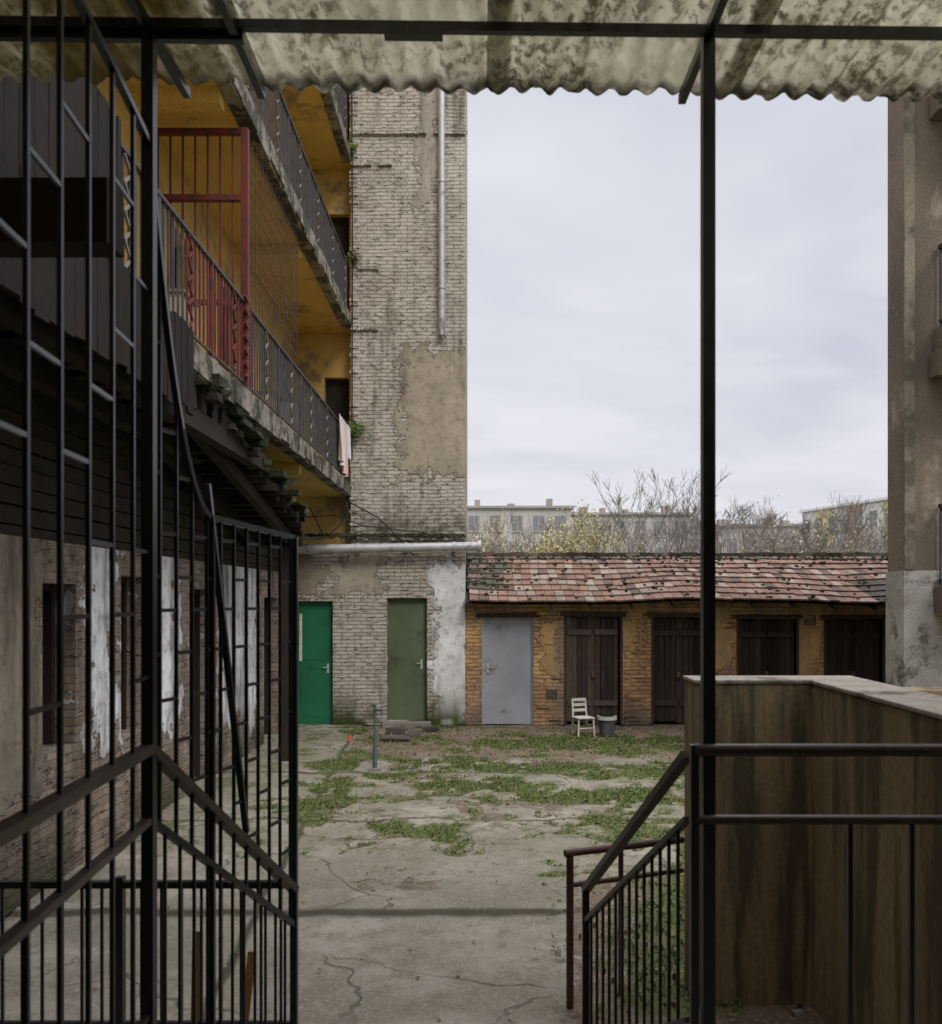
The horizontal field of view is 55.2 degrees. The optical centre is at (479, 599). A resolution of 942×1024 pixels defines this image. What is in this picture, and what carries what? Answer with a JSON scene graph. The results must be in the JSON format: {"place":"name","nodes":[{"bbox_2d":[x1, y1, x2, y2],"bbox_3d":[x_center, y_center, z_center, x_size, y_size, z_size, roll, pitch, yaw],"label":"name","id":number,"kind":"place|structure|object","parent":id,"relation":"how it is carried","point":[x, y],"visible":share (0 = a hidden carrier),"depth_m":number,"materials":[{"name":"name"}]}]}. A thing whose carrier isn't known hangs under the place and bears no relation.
{"place":"outdoors","nodes":[
{"label":"outdoors","id":0,"kind":"place"},
{"bbox_2d":[0,534,277,914],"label":"ground floor wall","id":1,"kind":"structure","parent":0,"point":[42,757],"depth_m":8.29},
{"bbox_2d":[42,577,267,776],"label":"ground floor window frames","id":2,"kind":"structure","parent":1,"relation":"in","point":[49,657],"depth_m":9.44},
{"bbox_2d":[5,721,825,1023],"bbox_3d":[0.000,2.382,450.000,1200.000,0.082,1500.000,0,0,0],"label":"ground","id":3,"kind":"structure","parent":0,"point":[501,972],"depth_m":7.05,"materials":[{"name":"grey concrete"}]},
{"bbox_2d":[0,523,277,744],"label":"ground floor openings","id":4,"kind":"object","parent":3,"relation":"on","point":[43,636],"visible":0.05,"depth_m":7.83,"materials":[{"name":"black"}]},
{"bbox_2d":[98,77,295,501],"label":"wall","id":5,"kind":"structure","parent":4,"relation":"on","point":[122,112],"depth_m":11.39,"materials":[{"name":"yellow paint"}]},
{"bbox_2d":[175,248,227,371],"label":"windows","id":6,"kind":"structure","parent":5,"relation":"attached to","point":[223,316],"depth_m":13.33,"materials":[{"name":"glass"}]},
{"bbox_2d":[0,875,289,1023],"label":"iron fence","id":7,"kind":"object","parent":3,"relation":"on","point":[122,884],"visible":0.58,"depth_m":4.74,"materials":[{"name":"black metal"}]},
{"bbox_2d":[129,385,304,760],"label":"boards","id":8,"kind":"object","parent":3,"relation":"on","point":[242,493],"visible":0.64,"depth_m":11.25,"materials":[{"name":"brown wood"}]},
{"bbox_2d":[127,86,301,474],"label":"slab brackets","id":9,"kind":"object","parent":8,"relation":"on","point":[201,99],"visible":0.32,"depth_m":9.08,"materials":[{"name":"yellow paint"}]},
{"bbox_2d":[0,289,265,470],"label":"timber joists","id":10,"kind":"object","parent":9,"relation":"attached to","point":[203,423],"visible":0.39,"depth_m":6.72,"materials":[{"name":"black wood"}]},
{"bbox_2d":[0,76,277,571],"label":"dark boarding","id":11,"kind":"object","parent":9,"relation":"attached to","point":[43,309],"visible":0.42,"depth_m":6.81,"materials":[{"name":"black wood"}]},
{"bbox_2d":[125,77,350,496],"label":"gallery slabs","id":12,"kind":"structure","parent":9,"relation":"attached to","point":[312,125],"depth_m":13.67,"materials":[{"name":"yellow paint"}]},
{"bbox_2d":[157,127,251,390],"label":"red security gate","id":13,"kind":"structure","parent":12,"relation":"on","point":[232,198],"depth_m":9.48,"materials":[{"name":"metal"}]},
{"bbox_2d":[170,288,296,433],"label":"gallery cupboards","id":14,"kind":"object","parent":12,"relation":"on","point":[193,325],"visible":0.03,"depth_m":8.66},
{"bbox_2d":[121,142,347,477],"bbox_3d":[-2.490,-2.672,10.541,0.045,0.965,12.718,0,0,0],"label":"gallery railing","id":15,"kind":"object","parent":12,"relation":"on","point":[326,423],"visible":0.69,"depth_m":9.07,"materials":[{"name":"metal"}]},
{"bbox_2d":[244,123,297,364],"bbox_3d":[-2.510,-4.115,10.975,0.008,1.950,2.850,0,0,0],"label":"wire screen","id":16,"kind":"object","parent":15,"relation":"on","point":[273,258],"visible":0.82,"depth_m":10.88,"materials":[{"name":"brown paint"}]},
{"bbox_2d":[338,414,350,476],"bbox_3d":[-2.410,-2.700,16.050,0.091,0.980,1.300,0,0,0],"label":"laundry","id":17,"kind":"object","parent":15,"relation":"hanging from","point":[344,453],"visible":1,"depth_m":15.93,"materials":[{"name":"fabric"}]},
{"bbox_2d":[194,78,351,495],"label":"slab edges","id":18,"kind":"object","parent":12,"relation":"attached to","point":[263,418],"visible":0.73,"depth_m":11.32,"materials":[{"name":"grey concrete"}]},
{"bbox_2d":[246,85,348,305],"bbox_3d":[-2.490,-5.822,9.441,0.045,0.965,14.918,0,0,0],"label":"gallery railing","id":19,"kind":"object","parent":12,"relation":"on","point":[305,187],"visible":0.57,"depth_m":12.71,"materials":[{"name":"metal"}]},
{"bbox_2d":[334,86,348,133],"bbox_3d":[-2.490,-8.973,9.441,0.045,0.965,14.918,0,0,0],"label":"gallery railing","id":20,"kind":"object","parent":12,"relation":"on","point":[342,96],"visible":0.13,"depth_m":16.25,"materials":[{"name":"metal"}]},
{"bbox_2d":[306,93,426,554],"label":"hanging cables","id":21,"kind":"object","parent":9,"relation":"hanging from","point":[346,508],"visible":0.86,"depth_m":16.94,"materials":[{"name":"black rubber"}]},
{"bbox_2d":[205,373,310,521],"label":"mossy tiles","id":22,"kind":"object","parent":8,"relation":"on","point":[254,436],"visible":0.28,"depth_m":9.69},
{"bbox_2d":[191,931,252,1019],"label":"leaning wooden planks","id":23,"kind":"object","parent":3,"relation":"on","point":[249,975],"visible":0.5,"depth_m":4.96,"materials":[{"name":"brown wood"}]},
{"bbox_2d":[368,704,382,770],"bbox_3d":[-1.442,1.927,12.500,0.196,0.965,0.160,0,0,0],"label":"standpipe","id":24,"kind":"object","parent":3,"relation":"on","point":[375,767],"visible":0.85,"depth_m":12.48,"materials":[{"name":"teal metal"}]},
{"bbox_2d":[298,544,465,724],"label":"wall","id":25,"kind":"structure","parent":3,"relation":"on","point":[359,589],"depth_m":17.00,"materials":[{"name":"brick"}]},
{"bbox_2d":[298,601,332,723],"bbox_3d":[-3.126,1.190,17.113,0.692,2.340,0.114,0,0,0],"label":"green door","id":26,"kind":"structure","parent":25,"relation":"attached to","point":[315,685],"depth_m":17.12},
{"bbox_2d":[299,614,301,660],"bbox_3d":[-3.410,0.710,17.100,0.060,0.900,0.020,0,0,0],"label":"door sign","id":27,"kind":"object","parent":26,"relation":"attached to","point":[300,637],"visible":1,"depth_m":17.09,"materials":[{"name":"white paint"}]},
{"bbox_2d":[298,540,480,554],"bbox_3d":[-1.741,-0.978,16.835,3.522,0.262,0.330,0,0,0],"label":"heating pipe","id":28,"kind":"object","parent":25,"relation":"attached to","point":[358,548],"visible":0.97,"depth_m":16.71,"materials":[{"name":"silver metal"}]},
{"bbox_2d":[387,598,426,719],"bbox_3d":[-1.386,1.120,17.113,0.772,2.320,0.114,0,0,0],"label":"olive green door","id":29,"kind":"structure","parent":25,"relation":"attached to","point":[406,658],"depth_m":17.12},
{"bbox_2d":[5,726,790,1021],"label":"fallen leaves","id":30,"kind":"object","parent":3,"relation":"on","point":[457,976],"visible":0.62,"depth_m":10.43,"materials":[{"name":"brown plant"}]},
{"bbox_2d":[382,721,430,727],"bbox_3d":[-1.370,2.348,16.875,0.900,0.125,0.250,0,0,0],"label":"doorstep","id":31,"kind":"object","parent":3,"relation":"on","point":[408,724],"visible":0.67,"depth_m":16.75,"materials":[{"name":"concrete"}]},
{"bbox_2d":[380,725,438,741],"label":"broken slabs","id":32,"kind":"object","parent":3,"relation":"on","point":[398,730],"depth_m":15.70,"materials":[{"name":"grey concrete"}]},
{"bbox_2d":[473,533,528,557],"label":"autumn tree","id":33,"kind":"object","parent":3,"relation":"on","point":[484,550],"visible":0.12,"depth_m":49.09,"materials":[{"name":"yellow plant"}]},
{"bbox_2d":[225,724,803,1018],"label":"grass","id":34,"kind":"structure","parent":3,"relation":"on","point":[555,740],"depth_m":11.49,"materials":[{"name":"green plant"}]},
{"bbox_2d":[467,507,569,552],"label":"autumn tree","id":35,"kind":"object","parent":3,"relation":"on","point":[494,528],"visible":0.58,"depth_m":50.96,"materials":[{"name":"yellow plant"}]},
{"bbox_2d":[467,499,573,558],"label":"distant apartment block","id":36,"kind":"structure","parent":3,"relation":"on","point":[485,513],"depth_m":80.00,"materials":[{"name":"grey concrete"}]},
{"bbox_2d":[468,516,564,552],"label":"windows","id":37,"kind":"structure","parent":36,"relation":"in","point":[472,520],"depth_m":79.90,"materials":[{"name":"grey glass"}]},
{"bbox_2d":[479,532,563,552],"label":"bare tree","id":38,"kind":"object","parent":3,"relation":"on","point":[492,549],"visible":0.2,"depth_m":46.78,"materials":[{"name":"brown plant"}]},
{"bbox_2d":[519,502,619,552],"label":"bare tree","id":39,"kind":"object","parent":3,"relation":"on","point":[604,530],"visible":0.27,"depth_m":50.74,"materials":[{"name":"plant"}]},
{"bbox_2d":[523,498,632,552],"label":"autumn tree","id":40,"kind":"object","parent":3,"relation":"on","point":[569,543],"visible":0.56,"depth_m":43.88,"materials":[{"name":"yellow plant"}]},
{"bbox_2d":[571,698,594,736],"bbox_3d":[1.796,2.061,15.762,0.333,0.656,0.361,0,0,-18],"label":"white chair","id":41,"kind":"object","parent":3,"relation":"on","point":[585,717],"visible":0.94,"depth_m":15.84,"materials":[{"name":"paint"}]},
{"bbox_2d":[597,710,616,735],"bbox_3d":[2.220,2.145,15.750,0.344,0.451,0.344,0,0,0],"label":"plant pot","id":42,"kind":"object","parent":3,"relation":"on","point":[606,721],"visible":1,"depth_m":15.64,"materials":[{"name":"grey plastic"}]},
{"bbox_2d":[558,528,661,552],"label":"bare tree","id":43,"kind":"object","parent":3,"relation":"on","point":[636,548],"visible":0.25,"depth_m":51.51,"materials":[{"name":"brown plant"}]},
{"bbox_2d":[563,836,684,1009],"bbox_3d":[0.880,1.944,5.444,0.821,0.951,0.046,0,0,-22],"label":"handrail","id":44,"kind":"object","parent":3,"relation":"on","point":[569,855],"visible":0.71,"depth_m":5.30,"materials":[{"name":"brown metal"}]},
{"bbox_2d":[577,470,681,552],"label":"bare tree","id":45,"kind":"object","parent":3,"relation":"on","point":[618,501],"visible":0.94,"depth_m":40.96,"materials":[{"name":"brown plant"}]},
{"bbox_2d":[571,506,693,557],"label":"distant apartment block","id":46,"kind":"structure","parent":3,"relation":"on","point":[648,519],"depth_m":82.00,"materials":[{"name":"grey concrete"}]},
{"bbox_2d":[575,521,685,552],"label":"windows","id":47,"kind":"structure","parent":46,"relation":"in","point":[663,523],"depth_m":81.92,"materials":[{"name":"grey glass"}]},
{"bbox_2d":[465,552,887,724],"bbox_3d":[4.680,0.662,18.109,9.984,3.404,3.099,0,0,0],"label":"storage shed row","id":48,"kind":"object","parent":3,"relation":"on","point":[549,637],"visible":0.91,"depth_m":17.14,"materials":[{"name":"brick"}]},
{"bbox_2d":[482,618,533,723],"bbox_3d":[0.536,1.345,17.133,0.992,2.030,0.114,0,0,0],"label":"grey metal door","id":49,"kind":"structure","parent":48,"relation":"in","point":[507,643],"depth_m":17.14,"materials":[{"name":"grey metal"}]},
{"bbox_2d":[564,616,622,724],"bbox_3d":[2.145,1.335,17.114,1.110,2.051,0.152,0,0,0],"label":"wooden door","id":50,"kind":"structure","parent":48,"relation":"in","point":[582,634],"depth_m":17.15,"materials":[{"name":"brown wood"}]},
{"bbox_2d":[651,617,699,724],"bbox_3d":[3.770,1.345,17.114,1.060,2.030,0.152,0,0,0],"label":"wooden door","id":51,"kind":"structure","parent":48,"relation":"in","point":[663,632],"depth_m":17.15,"materials":[{"name":"brown wood"}]},
{"bbox_2d":[737,619,798,675],"bbox_3d":[5.450,1.360,17.114,1.180,2.000,0.152,0,0,0],"label":"wooden door","id":52,"kind":"structure","parent":48,"relation":"in","point":[754,638],"depth_m":17.15,"materials":[{"name":"brown wood"}]},
{"bbox_2d":[824,619,884,682],"bbox_3d":[7.090,1.360,17.114,1.160,2.001,0.152,0,0,0],"label":"wooden door","id":53,"kind":"structure","parent":48,"relation":"in","point":[851,647],"depth_m":17.15,"materials":[{"name":"brown wood"}]},
{"bbox_2d":[467,510,887,557],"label":"distant trees","id":54,"kind":"object","parent":3,"relation":"on","point":[734,550],"visible":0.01,"depth_m":55.44,"materials":[{"name":"brown plant"}]},
{"bbox_2d":[656,517,724,552],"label":"bare tree","id":55,"kind":"object","parent":3,"relation":"on","point":[688,549],"visible":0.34,"depth_m":50.36,"materials":[{"name":"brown plant"}]},
{"bbox_2d":[631,466,755,552],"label":"bare tree","id":56,"kind":"object","parent":3,"relation":"on","point":[695,507],"visible":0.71,"depth_m":41.22,"materials":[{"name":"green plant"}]},
{"bbox_2d":[660,498,782,552],"bbox_3d":[10.412,-1.143,39.814,3.820,7.229,5.740,0,0,-20],"label":"bare tree","id":57,"kind":"object","parent":3,"relation":"on","point":[720,528],"visible":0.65,"depth_m":38.91,"materials":[{"name":"brown plant"}]},
{"bbox_2d":[691,518,800,552],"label":"distant apartment block","id":58,"kind":"structure","parent":3,"relation":"on","point":[775,525],"depth_m":86.00,"materials":[{"name":"grey concrete"}]},
{"bbox_2d":[691,539,793,552],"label":"windows","id":59,"kind":"structure","parent":58,"relation":"in","point":[728,548],"depth_m":85.91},
{"bbox_2d":[730,495,803,552],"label":"bare tree","id":60,"kind":"object","parent":3,"relation":"on","point":[751,544],"visible":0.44,"depth_m":50.04,"materials":[{"name":"brown plant"}]},
{"bbox_2d":[723,502,827,552],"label":"bare tree","id":61,"kind":"object","parent":3,"relation":"on","point":[770,533],"visible":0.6,"depth_m":41.67,"materials":[{"name":"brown plant"}]},
{"bbox_2d":[742,507,851,552],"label":"bare tree","id":62,"kind":"object","parent":3,"relation":"on","point":[815,541],"visible":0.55,"depth_m":40.18,"materials":[{"name":"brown plant"}]},
{"bbox_2d":[684,680,941,1023],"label":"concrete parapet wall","id":63,"kind":"structure","parent":3,"relation":"on","point":[780,914],"depth_m":5.14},
{"bbox_2d":[683,676,941,719],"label":"coping","id":64,"kind":"object","parent":63,"relation":"on","point":[924,703],"visible":1,"depth_m":4.83,"materials":[{"name":"grey concrete"}]},
{"bbox_2d":[781,495,887,552],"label":"bare tree","id":65,"kind":"object","parent":3,"relation":"on","point":[836,519],"visible":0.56,"depth_m":41.49,"materials":[{"name":"brown plant"}]},
{"bbox_2d":[789,490,885,552],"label":"bare tree","id":66,"kind":"object","parent":3,"relation":"on","point":[821,521],"visible":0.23,"depth_m":49.19,"materials":[{"name":"brown plant"}]},
{"bbox_2d":[799,497,887,552],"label":"distant yellow apartment block","id":67,"kind":"structure","parent":3,"relation":"on","point":[876,505],"depth_m":80.38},
{"bbox_2d":[804,509,887,552],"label":"windows","id":68,"kind":"structure","parent":67,"relation":"in","point":[873,516],"depth_m":79.83,"materials":[{"name":"grey glass"}]},
{"bbox_2d":[839,498,887,552],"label":"bare tree","id":69,"kind":"object","parent":3,"relation":"on","point":[871,534],"visible":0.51,"depth_m":42.91,"materials":[{"name":"brown plant"}]},
{"bbox_2d":[860,516,887,552],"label":"bare tree","id":70,"kind":"object","parent":3,"relation":"on","point":[879,542],"visible":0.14,"depth_m":45.69,"materials":[{"name":"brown plant"}]},
{"bbox_2d":[886,570,904,686],"bbox_3d":[5.179,1.000,11.223,0.018,2.720,0.495,0,0,0],"label":"plaster base return","id":71,"kind":"object","parent":3,"relation":"on","point":[895,628],"visible":0.64,"depth_m":11.20,"materials":[{"name":"grey paint"}]},
{"bbox_2d":[888,96,941,571],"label":"end wall","id":72,"kind":"structure","parent":3,"relation":"on","point":[928,241],"depth_m":11.00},
{"bbox_2d":[904,96,914,569],"bbox_3d":[5.237,-6.205,10.981,0.125,11.670,0.032,0,0,0],"label":"corner strip","id":73,"kind":"object","parent":72,"relation":"attached to","point":[909,333],"visible":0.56,"depth_m":10.96,"materials":[{"name":"grey concrete"}]},
{"bbox_2d":[928,95,941,613],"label":"balconies","id":74,"kind":"structure","parent":72,"relation":"attached to","point":[935,355],"depth_m":10.84,"materials":[{"name":"grey concrete"}]},
{"bbox_2d":[938,243,941,587],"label":"balcony railings","id":75,"kind":"object","parent":74,"relation":"on","point":[940,324],"visible":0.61,"depth_m":10.93,"materials":[{"name":"metal"}]},
{"bbox_2d":[903,687,941,695],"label":"cross wall","id":76,"kind":"structure","parent":3,"relation":"on","point":[935,690],"depth_m":5.33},
{"bbox_2d":[905,570,941,686],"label":"plaster base","id":77,"kind":"object","parent":3,"relation":"on","point":[923,644],"visible":0.6,"depth_m":10.97,"materials":[{"name":"grey paint"}]},
{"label":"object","id":78,"kind":"object","parent":3,"relation":"on","visible":0},
{"bbox_2d":[296,93,350,543],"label":"end wall","id":79,"kind":"structure","parent":78,"relation":"on","point":[322,358],"depth_m":17.35,"materials":[{"name":"yellow paint"}]},
{"bbox_2d":[326,93,348,476],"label":"end wall doors","id":80,"kind":"structure","parent":79,"relation":"in","point":[337,396],"depth_m":17.50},
{"bbox_2d":[351,86,466,543],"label":"wall","id":81,"kind":"structure","parent":78,"relation":"on","point":[409,472],"depth_m":17.00,"materials":[{"name":"brick"}]},
{"bbox_2d":[349,141,357,152],"bbox_3d":[-2.449,-8.501,16.911,0.351,0.200,0.187,0,0,0],"label":"wall fern","id":82,"kind":"object","parent":81,"relation":"attached to","point":[353,147],"depth_m":16.89,"materials":[{"name":"green plant"}]},
{"bbox_2d":[346,247,361,264],"bbox_3d":[-2.366,-6.440,16.882,0.373,0.279,0.204,0,0,0],"label":"wall fern","id":83,"kind":"object","parent":81,"relation":"attached to","point":[351,256],"depth_m":16.88,"materials":[{"name":"green plant"}]},
{"bbox_2d":[346,416,373,439],"bbox_3d":[-2.331,-3.213,16.853,0.687,0.443,0.334,0,0,0],"label":"wall fern","id":84,"kind":"object","parent":81,"relation":"attached to","point":[355,431],"depth_m":16.83,"materials":[{"name":"green plant"}]},
{"bbox_2d":[300,94,467,539],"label":"brick ledges","id":85,"kind":"object","parent":81,"relation":"attached to","point":[356,131],"visible":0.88,"depth_m":16.96,"materials":[{"name":"grey brick"}]},
{"bbox_2d":[300,533,465,536],"bbox_3d":[-1.906,-1.224,16.944,3.269,0.087,0.128,0,0,0],"label":"ledge moss","id":86,"kind":"object","parent":85,"relation":"on","point":[384,534],"visible":0.94,"depth_m":16.90,"materials":[{"name":"green plant"}]},
{"bbox_2d":[438,88,445,335],"bbox_3d":[-0.720,-8.505,16.913,0.150,7.070,0.173,0,0,0],"label":"downpipe","id":87,"kind":"object","parent":81,"relation":"attached to","point":[441,213],"visible":0.69,"depth_m":16.85,"materials":[{"name":"grey metal"}]},
{"bbox_2d":[467,87,887,545],"label":"sky","id":88,"kind":"structure","parent":0,"point":[583,208],"materials":[{"name":"white"}]},
{"bbox_3d":[0.265,2.045,1.040,3.230,0.770,6.880,0,0,0],"label":"concrete stairs","id":89,"kind":"object","parent":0,"visible":0},
{"bbox_2d":[0,0,298,1023],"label":"metal gate","id":90,"kind":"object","parent":89,"relation":"on","point":[152,756],"visible":1,"depth_m":3.38,"materials":[{"name":"black metal"}]},
{"bbox_2d":[0,0,941,1023],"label":"corrugated canopy","id":91,"kind":"object","parent":89,"relation":"on","point":[708,52],"visible":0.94,"depth_m":3.43,"materials":[{"name":"black paint"}]},
{"bbox_2d":[0,177,124,257],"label":"timber beam","id":92,"kind":"structure","parent":91,"relation":"attached to","point":[42,217],"depth_m":3.55,"materials":[{"name":"black wood"}]},
{"bbox_2d":[581,744,941,1023],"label":"stair railing","id":93,"kind":"object","parent":89,"relation":"on","point":[694,820],"visible":1,"depth_m":3.37,"materials":[{"name":"black metal"}]}
]}

